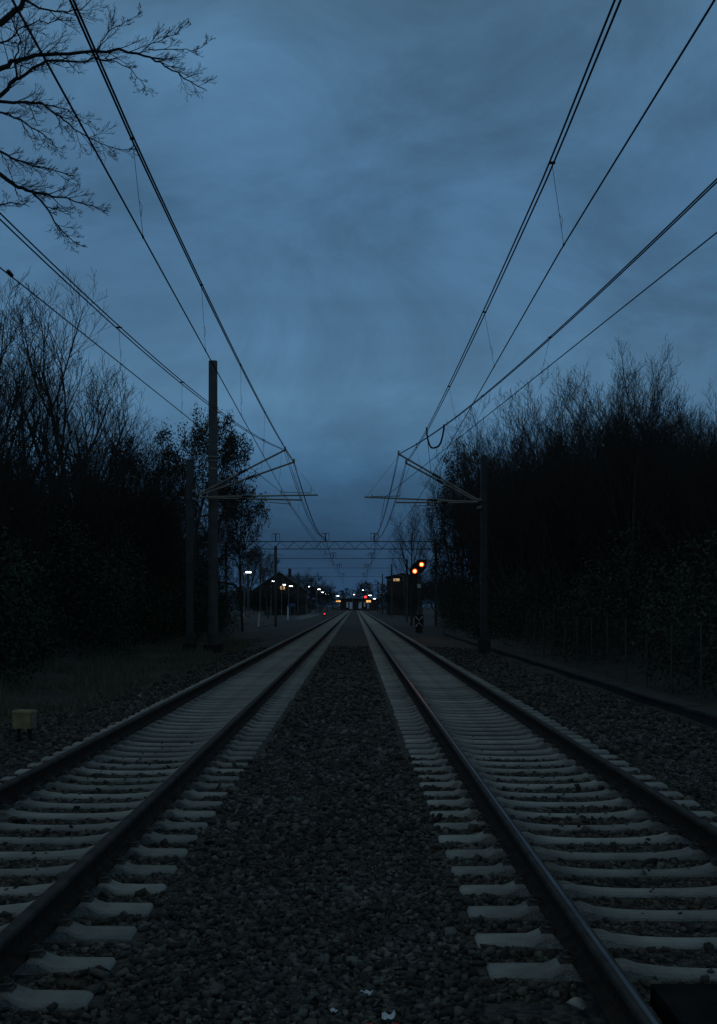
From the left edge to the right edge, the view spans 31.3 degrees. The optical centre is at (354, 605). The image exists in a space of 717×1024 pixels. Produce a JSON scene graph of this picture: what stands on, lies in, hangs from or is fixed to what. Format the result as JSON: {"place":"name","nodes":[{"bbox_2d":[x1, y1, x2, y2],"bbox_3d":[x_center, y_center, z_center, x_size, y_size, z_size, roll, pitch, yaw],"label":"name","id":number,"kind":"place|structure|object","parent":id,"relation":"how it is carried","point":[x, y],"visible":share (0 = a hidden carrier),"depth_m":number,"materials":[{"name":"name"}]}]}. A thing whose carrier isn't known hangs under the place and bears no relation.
{"place":"outdoors","nodes":[
{"label":"outdoors","id":0,"kind":"place"},
{"bbox_2d":[0,634,263,744],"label":"dry grass","id":1,"kind":"structure","parent":0,"point":[125,676],"depth_m":34.52,"materials":[{"name":"green plant"}]},
{"bbox_2d":[252,569,309,614],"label":"house","id":2,"kind":"structure","parent":0,"point":[288,581],"depth_m":300.00,"materials":[{"name":"brick"}]},
{"bbox_2d":[339,598,376,609],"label":"station hall","id":3,"kind":"structure","parent":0,"point":[348,604],"depth_m":600.00,"materials":[{"name":"brick"}]},
{"bbox_2d":[0,599,716,755],"bbox_3d":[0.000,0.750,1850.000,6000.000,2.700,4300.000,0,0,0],"label":"ground","id":4,"kind":"structure","parent":0,"point":[268,633],"depth_m":44.03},
{"bbox_2d":[11,709,36,741],"bbox_3d":[-4.762,1.819,19.253,0.756,0.507,0.244,0,0,12],"label":"junction box","id":5,"kind":"object","parent":4,"relation":"on","point":[24,719],"visible":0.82,"depth_m":19.21,"materials":[{"name":"yellow paint"}]},
{"bbox_2d":[0,325,48,536],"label":"bare tree","id":6,"kind":"object","parent":4,"relation":"on","point":[22,390],"visible":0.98,"depth_m":35.62,"materials":[{"name":"brown plant"}]},
{"bbox_2d":[0,422,64,627],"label":"bare thicket tree","id":7,"kind":"object","parent":4,"relation":"on","point":[21,524],"visible":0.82,"depth_m":36.94,"materials":[{"name":"brown plant"}]},
{"bbox_2d":[0,435,64,628],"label":"bare thicket tree","id":8,"kind":"object","parent":4,"relation":"on","point":[52,446],"visible":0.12,"depth_m":41.39,"materials":[{"name":"brown plant"}]},
{"bbox_2d":[0,267,93,529],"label":"bare tree","id":9,"kind":"object","parent":4,"relation":"on","point":[13,336],"visible":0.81,"depth_m":38.08,"materials":[{"name":"brown plant"}]},
{"bbox_2d":[0,319,108,622],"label":"bare tree","id":10,"kind":"object","parent":4,"relation":"on","point":[58,427],"visible":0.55,"depth_m":42.30,"materials":[{"name":"brown plant"}]},
{"bbox_2d":[2,433,129,634],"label":"bare thicket tree","id":11,"kind":"object","parent":4,"relation":"on","point":[67,502],"visible":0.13,"depth_m":47.35,"materials":[{"name":"brown plant"}]},
{"bbox_2d":[7,440,137,646],"bbox_3d":[-10.053,-2.456,48.926,5.767,8.053,6.464,0,0,32],"label":"bare thicket tree","id":12,"kind":"object","parent":4,"relation":"on","point":[88,500],"visible":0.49,"depth_m":48.33,"materials":[{"name":"brown plant"}]},
{"bbox_2d":[0,266,157,644],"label":"bare tree","id":13,"kind":"object","parent":4,"relation":"on","point":[61,383],"visible":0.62,"depth_m":51.36,"materials":[{"name":"brown plant"}]},
{"bbox_2d":[33,446,131,637],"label":"bare thicket tree","id":14,"kind":"object","parent":4,"relation":"on","point":[117,466],"visible":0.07,"depth_m":53.41,"materials":[{"name":"brown plant"}]},
{"bbox_2d":[16,363,158,621],"bbox_3d":[-12.189,-4.722,56.718,6.022,12.224,6.075,0,0,33],"label":"bare tree","id":15,"kind":"object","parent":4,"relation":"on","point":[95,421],"visible":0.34,"depth_m":56.64,"materials":[{"name":"brown plant"}]},
{"bbox_2d":[0,0,216,253],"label":"overhanging tree","id":16,"kind":"object","parent":4,"relation":"on","point":[8,16],"visible":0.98,"depth_m":20.41,"materials":[{"name":"brown plant"}]},
{"bbox_2d":[47,435,173,642],"bbox_3d":[-10.926,-2.841,54.123,5.535,8.893,5.272,0,0,-34],"label":"leafy tree","id":17,"kind":"object","parent":4,"relation":"on","point":[135,518],"visible":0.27,"depth_m":53.58,"materials":[{"name":"green plant"}]},
{"bbox_2d":[50,378,184,552],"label":"bare tree","id":18,"kind":"object","parent":4,"relation":"on","point":[150,449],"visible":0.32,"depth_m":64.45,"materials":[{"name":"brown plant"}]},
{"bbox_2d":[0,415,244,690],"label":"undergrowth","id":19,"kind":"object","parent":4,"relation":"on","point":[26,644],"visible":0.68,"depth_m":44.57,"materials":[{"name":"green plant"}]},
{"bbox_2d":[102,425,185,635],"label":"leafy tree","id":20,"kind":"object","parent":4,"relation":"on","point":[176,473],"visible":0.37,"depth_m":64.32,"materials":[{"name":"green plant"}]},
{"bbox_2d":[118,440,183,633],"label":"bare tree","id":21,"kind":"object","parent":4,"relation":"on","point":[163,497],"visible":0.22,"depth_m":64.99,"materials":[{"name":"brown plant"}]},
{"bbox_2d":[165,482,197,556],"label":"bare tree","id":22,"kind":"object","parent":4,"relation":"on","point":[179,518],"visible":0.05,"depth_m":105.66,"materials":[{"name":"brown plant"}]},
{"bbox_2d":[162,481,226,612],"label":"bare thicket tree","id":23,"kind":"object","parent":4,"relation":"on","point":[184,525],"visible":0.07,"depth_m":82.78,"materials":[{"name":"brown plant"}]},
{"bbox_2d":[181,504,241,622],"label":"bare thicket tree","id":24,"kind":"object","parent":4,"relation":"on","point":[225,556],"visible":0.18,"depth_m":91.23,"materials":[{"name":"brown plant"}]},
{"bbox_2d":[151,401,272,590],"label":"leafy tree","id":25,"kind":"object","parent":4,"relation":"on","point":[227,454],"visible":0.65,"depth_m":75.80,"materials":[{"name":"green plant"}]},
{"bbox_2d":[203,360,222,653],"bbox_3d":[-6.201,-4.285,55.900,0.840,12.830,0.840,0,0,0],"label":"tall pole","id":26,"kind":"object","parent":4,"relation":"on","point":[213,644],"visible":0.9,"depth_m":55.72,"materials":[{"name":"metal"}]},
{"bbox_2d":[177,410,248,588],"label":"leafy tree","id":27,"kind":"object","parent":4,"relation":"on","point":[223,466],"visible":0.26,"depth_m":97.06,"materials":[{"name":"green plant"}]},
{"bbox_2d":[200,471,271,631],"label":"leafy tree","id":28,"kind":"object","parent":4,"relation":"on","point":[251,536],"visible":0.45,"depth_m":95.18,"materials":[{"name":"green plant"}]},
{"bbox_2d":[244,571,251,610],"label":"platform lamp","id":29,"kind":"object","parent":4,"relation":"on","point":[244,587],"visible":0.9,"depth_m":154.95,"materials":[{"name":"metal"}]},
{"bbox_2d":[183,447,317,652],"bbox_3d":[-4.473,-2.326,55.000,5.784,8.962,0.770,0,0,0],"label":"catenary mast","id":30,"kind":"object","parent":4,"relation":"on","point":[191,491],"visible":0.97,"depth_m":54.88,"materials":[{"name":"metal"}]},
{"bbox_2d":[0,212,326,560],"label":"overhead line","id":31,"kind":"object","parent":30,"relation":"hanging from","point":[9,273],"visible":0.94,"depth_m":23.69,"materials":[{"name":"black metal"}]},
{"bbox_2d":[11,0,344,588],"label":"overhead line","id":32,"kind":"object","parent":30,"relation":"hanging from","point":[132,138],"visible":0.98,"depth_m":14.88,"materials":[{"name":"black metal"}]},
{"bbox_2d":[239,611,263,626],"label":"buffer stop","id":33,"kind":"object","parent":4,"relation":"on","point":[254,613],"visible":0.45,"depth_m":117.72,"materials":[{"name":"metal"}]},
{"bbox_2d":[227,544,284,610],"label":"leafy tree","id":34,"kind":"object","parent":4,"relation":"on","point":[253,568],"visible":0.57,"depth_m":184.17,"materials":[{"name":"green plant"}]},
{"bbox_2d":[249,552,282,617],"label":"bare tree","id":35,"kind":"object","parent":4,"relation":"on","point":[264,577],"visible":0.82,"depth_m":175.12,"materials":[{"name":"brown plant"}]},
{"bbox_2d":[287,605,288,619],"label":"marker post","id":36,"kind":"object","parent":4,"relation":"on","point":[287,612],"visible":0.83,"depth_m":174.93,"materials":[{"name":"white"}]},
{"bbox_2d":[261,612,321,625],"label":"siding track","id":37,"kind":"structure","parent":4,"relation":"on","point":[304,616],"depth_m":221.52,"materials":[{"name":"metal"}]},
{"bbox_2d":[285,571,309,602],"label":"tree","id":38,"kind":"object","parent":4,"relation":"on","point":[294,578],"visible":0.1,"depth_m":328.78,"materials":[{"name":"green plant"}]},
{"bbox_2d":[291,569,309,595],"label":"tree","id":39,"kind":"object","parent":4,"relation":"on","point":[303,585],"visible":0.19,"depth_m":343.70,"materials":[{"name":"green plant"}]},
{"bbox_2d":[297,574,312,615],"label":"mast","id":40,"kind":"object","parent":4,"relation":"on","point":[298,582],"visible":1,"depth_m":264.87,"materials":[{"name":"metal"}]},
{"bbox_2d":[303,573,327,612],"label":"tree","id":41,"kind":"object","parent":4,"relation":"on","point":[312,587],"visible":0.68,"depth_m":358.74,"materials":[{"name":"green plant"}]},
{"bbox_2d":[307,578,333,612],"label":"tree","id":42,"kind":"object","parent":4,"relation":"on","point":[321,596],"visible":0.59,"depth_m":399.36,"materials":[{"name":"green plant"}]},
{"bbox_2d":[315,580,325,613],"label":"mast","id":43,"kind":"object","parent":4,"relation":"on","point":[316,595],"visible":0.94,"depth_m":339.97,"materials":[{"name":"metal"}]},
{"bbox_2d":[259,564,392,617],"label":"catenary gantry","id":44,"kind":"object","parent":4,"relation":"on","point":[344,573],"visible":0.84,"depth_m":222.85,"materials":[{"name":"metal"}]},
{"bbox_2d":[247,553,407,621],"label":"catenary gantry","id":45,"kind":"object","parent":4,"relation":"on","point":[335,565],"visible":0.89,"depth_m":157.85,"materials":[{"name":"metal"}]},
{"bbox_2d":[224,533,436,626],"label":"catenary gantry","id":46,"kind":"object","parent":4,"relation":"on","point":[275,587],"visible":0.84,"depth_m":124.85,"materials":[{"name":"metal"}]},
{"bbox_2d":[323,584,339,611],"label":"tree","id":47,"kind":"object","parent":4,"relation":"on","point":[334,594],"visible":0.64,"depth_m":439.51,"materials":[{"name":"green plant"}]},
{"bbox_2d":[282,573,382,614],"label":"catenary gantry","id":48,"kind":"object","parent":4,"relation":"on","point":[283,576],"visible":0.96,"depth_m":292.97,"materials":[{"name":"metal"}]},
{"bbox_2d":[0,610,716,1023],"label":"ballast bed","id":49,"kind":"object","parent":4,"relation":"on","point":[350,632],"visible":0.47,"depth_m":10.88,"materials":[{"name":"grey gravel"}]},
{"bbox_2d":[0,610,350,1010],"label":"railway track","id":50,"kind":"structure","parent":49,"relation":"on","point":[273,678],"depth_m":12.19,"materials":[{"name":"metal"}]},
{"bbox_2d":[360,990,372,994],"bbox_3d":[0.057,1.843,6.117,0.055,0.023,0.046,0,0,23],"label":"litter scrap","id":51,"kind":"object","parent":49,"relation":"on","point":[366,992],"visible":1,"depth_m":6.11,"materials":[{"name":"white paper"}]},
{"bbox_2d":[382,1010,394,1019],"bbox_3d":[0.151,1.850,5.789,0.063,0.023,0.049,0,18,4],"label":"litter scrap","id":52,"kind":"object","parent":49,"relation":"on","point":[385,1015],"visible":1,"depth_m":5.79,"materials":[{"name":"white paper"}]},
{"bbox_2d":[410,559,426,632],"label":"railway signal","id":53,"kind":"object","parent":49,"relation":"on","point":[418,567],"visible":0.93,"depth_m":94.95,"materials":[{"name":"paint"}]},
{"bbox_2d":[357,610,716,1023],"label":"railway track","id":54,"kind":"structure","parent":49,"relation":"on","point":[408,667],"depth_m":10.76,"materials":[{"name":"metal"}]},
{"bbox_2d":[650,984,716,1023],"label":"crossing panel","id":55,"kind":"object","parent":54,"relation":"on","point":[683,1003],"visible":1,"depth_m":5.58,"materials":[{"name":"rubber"}]},
{"bbox_2d":[566,997,589,1010],"bbox_3d":[1.052,1.881,6.048,0.096,0.050,0.070,0,0,36],"label":"pale stone","id":56,"kind":"object","parent":49,"relation":"on","point":[579,1003],"visible":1,"depth_m":6.04,"materials":[{"name":"stone"}]},
{"bbox_2d":[355,581,375,610],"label":"tree","id":57,"kind":"object","parent":4,"relation":"on","point":[363,588],"visible":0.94,"depth_m":569.86,"materials":[{"name":"green plant"}]},
{"bbox_2d":[363,594,367,611],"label":"railway signal","id":58,"kind":"object","parent":4,"relation":"on","point":[365,597],"visible":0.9,"depth_m":420.01,"materials":[{"name":"paint"}]},
{"bbox_2d":[369,582,378,612],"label":"mast","id":59,"kind":"object","parent":4,"relation":"on","point":[377,595],"visible":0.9,"depth_m":374.85,"materials":[{"name":"metal"}]},
{"bbox_2d":[374,598,386,608],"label":"bush","id":60,"kind":"object","parent":4,"relation":"on","point":[377,600],"visible":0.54,"depth_m":330.50,"materials":[{"name":"green plant"}]},
{"bbox_2d":[375,584,386,609],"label":"tree","id":61,"kind":"object","parent":4,"relation":"on","point":[385,589],"visible":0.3,"depth_m":420.48,"materials":[{"name":"green plant"}]},
{"bbox_2d":[378,592,399,613],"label":"bush","id":62,"kind":"object","parent":4,"relation":"on","point":[387,598],"visible":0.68,"depth_m":262.95,"materials":[{"name":"green plant"}]},
{"bbox_2d":[388,573,404,616],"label":"mast","id":63,"kind":"object","parent":4,"relation":"on","point":[403,594],"visible":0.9,"depth_m":239.87,"materials":[{"name":"metal"}]},
{"bbox_2d":[396,574,426,614],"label":"tree","id":64,"kind":"object","parent":4,"relation":"on","point":[410,587],"visible":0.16,"depth_m":260.43,"materials":[{"name":"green plant"}]},
{"bbox_2d":[386,503,440,625],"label":"bare tree","id":65,"kind":"object","parent":4,"relation":"on","point":[401,553],"visible":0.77,"depth_m":129.87,"materials":[{"name":"brown plant"}]},
{"bbox_2d":[221,579,607,609],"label":"distant wood","id":66,"kind":"object","parent":4,"relation":"on","point":[343,594],"visible":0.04,"depth_m":663.43,"materials":[{"name":"green plant"}]},
{"bbox_2d":[364,451,489,653],"bbox_3d":[3.099,-2.215,55.000,5.388,8.841,0.770,0,0,0],"label":"catenary mast","id":67,"kind":"object","parent":4,"relation":"on","point":[484,645],"visible":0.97,"depth_m":54.99,"materials":[{"name":"metal"}]},
{"bbox_2d":[364,0,715,579],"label":"overhead line","id":68,"kind":"object","parent":67,"relation":"hanging from","point":[593,66],"visible":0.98,"depth_m":15.56,"materials":[{"name":"black metal"}]},
{"bbox_2d":[373,178,716,552],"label":"overhead line","id":69,"kind":"object","parent":67,"relation":"hanging from","point":[689,206],"visible":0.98,"depth_m":22.26,"materials":[{"name":"black metal"}]},
{"bbox_2d":[409,574,455,616],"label":"bush","id":70,"kind":"object","parent":4,"relation":"on","point":[423,597],"visible":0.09,"depth_m":210.12,"materials":[{"name":"green plant"}]},
{"bbox_2d":[416,561,471,616],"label":"bush","id":71,"kind":"object","parent":4,"relation":"on","point":[427,588],"visible":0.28,"depth_m":189.73,"materials":[{"name":"green plant"}]},
{"bbox_2d":[424,570,470,613],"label":"bush","id":72,"kind":"object","parent":4,"relation":"on","point":[446,589],"visible":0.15,"depth_m":150.13,"materials":[{"name":"green plant"}]},
{"bbox_2d":[407,434,491,622],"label":"bare thicket tree","id":73,"kind":"object","parent":4,"relation":"on","point":[455,545],"visible":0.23,"depth_m":115.83,"materials":[{"name":"brown plant"}]},
{"bbox_2d":[432,531,469,613],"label":"leafy tree","id":74,"kind":"object","parent":4,"relation":"on","point":[444,553],"visible":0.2,"depth_m":132.61,"materials":[{"name":"green plant"}]},
{"bbox_2d":[437,465,487,596],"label":"bare thicket tree","id":75,"kind":"object","parent":4,"relation":"on","point":[460,549],"visible":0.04,"depth_m":127.09,"materials":[{"name":"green plant"}]},
{"bbox_2d":[425,434,504,593],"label":"leafy tree","id":76,"kind":"object","parent":4,"relation":"on","point":[442,530],"visible":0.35,"depth_m":112.11,"materials":[{"name":"green plant"}]},
{"bbox_2d":[417,417,530,615],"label":"bare thicket tree","id":77,"kind":"object","parent":4,"relation":"on","point":[470,449],"visible":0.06,"depth_m":103.35,"materials":[{"name":"brown plant"}]},
{"bbox_2d":[435,440,523,615],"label":"bare thicket tree","id":78,"kind":"object","parent":4,"relation":"on","point":[488,558],"visible":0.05,"depth_m":101.18,"materials":[{"name":"brown plant"}]},
{"bbox_2d":[448,427,548,611],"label":"bare thicket tree","id":79,"kind":"object","parent":4,"relation":"on","point":[498,510],"visible":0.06,"depth_m":90.01,"materials":[{"name":"brown plant"}]},
{"bbox_2d":[409,389,594,630],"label":"bare thicket tree","id":80,"kind":"object","parent":4,"relation":"on","point":[474,537],"visible":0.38,"depth_m":80.82,"materials":[{"name":"brown plant"}]},
{"bbox_2d":[461,412,564,574],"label":"bare thicket tree","id":81,"kind":"object","parent":4,"relation":"on","point":[492,474],"visible":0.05,"depth_m":94.15,"materials":[{"name":"brown plant"}]},
{"bbox_2d":[490,423,576,620],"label":"bare thicket tree","id":82,"kind":"object","parent":4,"relation":"on","point":[516,541],"visible":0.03,"depth_m":82.49,"materials":[{"name":"brown plant"}]},
{"bbox_2d":[474,381,593,627],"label":"bare thicket tree","id":83,"kind":"object","parent":4,"relation":"on","point":[538,522],"visible":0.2,"depth_m":71.20,"materials":[{"name":"brown plant"}]},
{"bbox_2d":[461,358,654,620],"bbox_3d":[10.277,-4.886,59.987,9.339,13.041,10.467,0,0,-13],"label":"bare thicket tree","id":84,"kind":"object","parent":4,"relation":"on","point":[577,547],"visible":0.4,"depth_m":60.55,"materials":[{"name":"brown plant"}]},
{"bbox_2d":[505,374,632,609],"bbox_3d":[12.175,-5.204,65.259,7.996,12.966,7.895,0,0,-34],"label":"bare thicket tree","id":85,"kind":"object","parent":4,"relation":"on","point":[544,436],"visible":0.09,"depth_m":64.91,"materials":[{"name":"brown plant"}]},
{"bbox_2d":[431,425,716,698],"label":"undergrowth","id":86,"kind":"object","parent":4,"relation":"on","point":[674,603],"visible":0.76,"depth_m":44.55,"materials":[{"name":"green plant"}]},
{"bbox_2d":[442,633,716,727],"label":"cable trough","id":87,"kind":"object","parent":4,"relation":"on","point":[703,714],"visible":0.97,"depth_m":29.54,"materials":[{"name":"concrete"}]},
{"bbox_2d":[518,372,680,634],"bbox_3d":[11.635,-4.381,55.457,8.898,11.476,7.003,0,0,-33],"label":"bare thicket tree","id":88,"kind":"object","parent":4,"relation":"on","point":[577,502],"visible":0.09,"depth_m":55.09,"materials":[{"name":"brown plant"}]},
{"bbox_2d":[516,366,699,622],"bbox_3d":[12.463,-4.820,56.898,9.888,12.002,7.781,0,0,-32],"label":"bare thicket tree","id":89,"kind":"object","parent":4,"relation":"on","point":[569,471],"visible":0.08,"depth_m":56.62,"materials":[{"name":"brown plant"}]},
{"bbox_2d":[526,614,716,703],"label":"fence","id":90,"kind":"object","parent":4,"relation":"on","point":[671,659],"visible":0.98,"depth_m":34.48,"materials":[{"name":"metal"}]},
{"bbox_2d":[579,338,687,653],"bbox_3d":[10.347,-4.028,46.753,3.641,11.725,4.678,0,0,34],"label":"bare tree","id":91,"kind":"object","parent":4,"relation":"on","point":[623,435],"visible":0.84,"depth_m":46.16,"materials":[{"name":"brown plant"}]},
{"bbox_2d":[553,357,716,641],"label":"bare thicket tree","id":92,"kind":"object","parent":4,"relation":"on","point":[609,520],"visible":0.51,"depth_m":49.37,"materials":[{"name":"brown plant"}]},
{"bbox_2d":[564,357,716,631],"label":"bare thicket tree","id":93,"kind":"object","parent":4,"relation":"on","point":[599,417],"visible":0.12,"depth_m":51.80,"materials":[{"name":"brown plant"}]},
{"bbox_2d":[602,375,716,635],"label":"bare thicket tree","id":94,"kind":"object","parent":4,"relation":"on","point":[654,447],"visible":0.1,"depth_m":46.54,"materials":[{"name":"brown plant"}]},
{"bbox_2d":[612,405,716,642],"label":"bare thicket tree","id":95,"kind":"object","parent":4,"relation":"on","point":[654,474],"visible":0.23,"depth_m":43.08,"materials":[{"name":"brown plant"}]},
{"bbox_2d":[618,419,716,641],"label":"bare thicket tree","id":96,"kind":"object","parent":4,"relation":"on","point":[676,498],"visible":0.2,"depth_m":40.87,"materials":[{"name":"brown plant"}]},
{"bbox_2d":[624,384,716,553],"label":"bare thicket tree","id":97,"kind":"object","parent":4,"relation":"on","point":[656,476],"visible":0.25,"depth_m":41.35,"materials":[{"name":"brown plant"}]},
{"bbox_2d":[630,405,716,651],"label":"bare tree","id":98,"kind":"object","parent":4,"relation":"on","point":[659,525],"visible":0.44,"depth_m":40.10,"materials":[{"name":"brown plant"}]},
{"bbox_2d":[632,379,716,589],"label":"bare thicket tree","id":99,"kind":"object","parent":4,"relation":"on","point":[674,467],"visible":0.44,"depth_m":39.58,"materials":[{"name":"brown plant"}]},
{"bbox_2d":[649,402,716,595],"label":"bare thicket tree","id":100,"kind":"object","parent":4,"relation":"on","point":[698,519],"visible":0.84,"depth_m":36.19,"materials":[{"name":"brown plant"}]},
{"bbox_2d":[667,402,716,553],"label":"bare thicket tree","id":101,"kind":"object","parent":4,"relation":"on","point":[714,472],"visible":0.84,"depth_m":35.81,"materials":[{"name":"brown plant"}]},
{"bbox_2d":[0,0,716,606],"label":"sky","id":102,"kind":"structure","parent":0,"point":[355,183],"materials":[{"name":"blue"}]},
{"bbox_2d":[384,573,417,614],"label":"house","id":103,"kind":"structure","parent":0,"point":[396,611],"depth_m":288.00,"materials":[{"name":"brick"}]}
]}

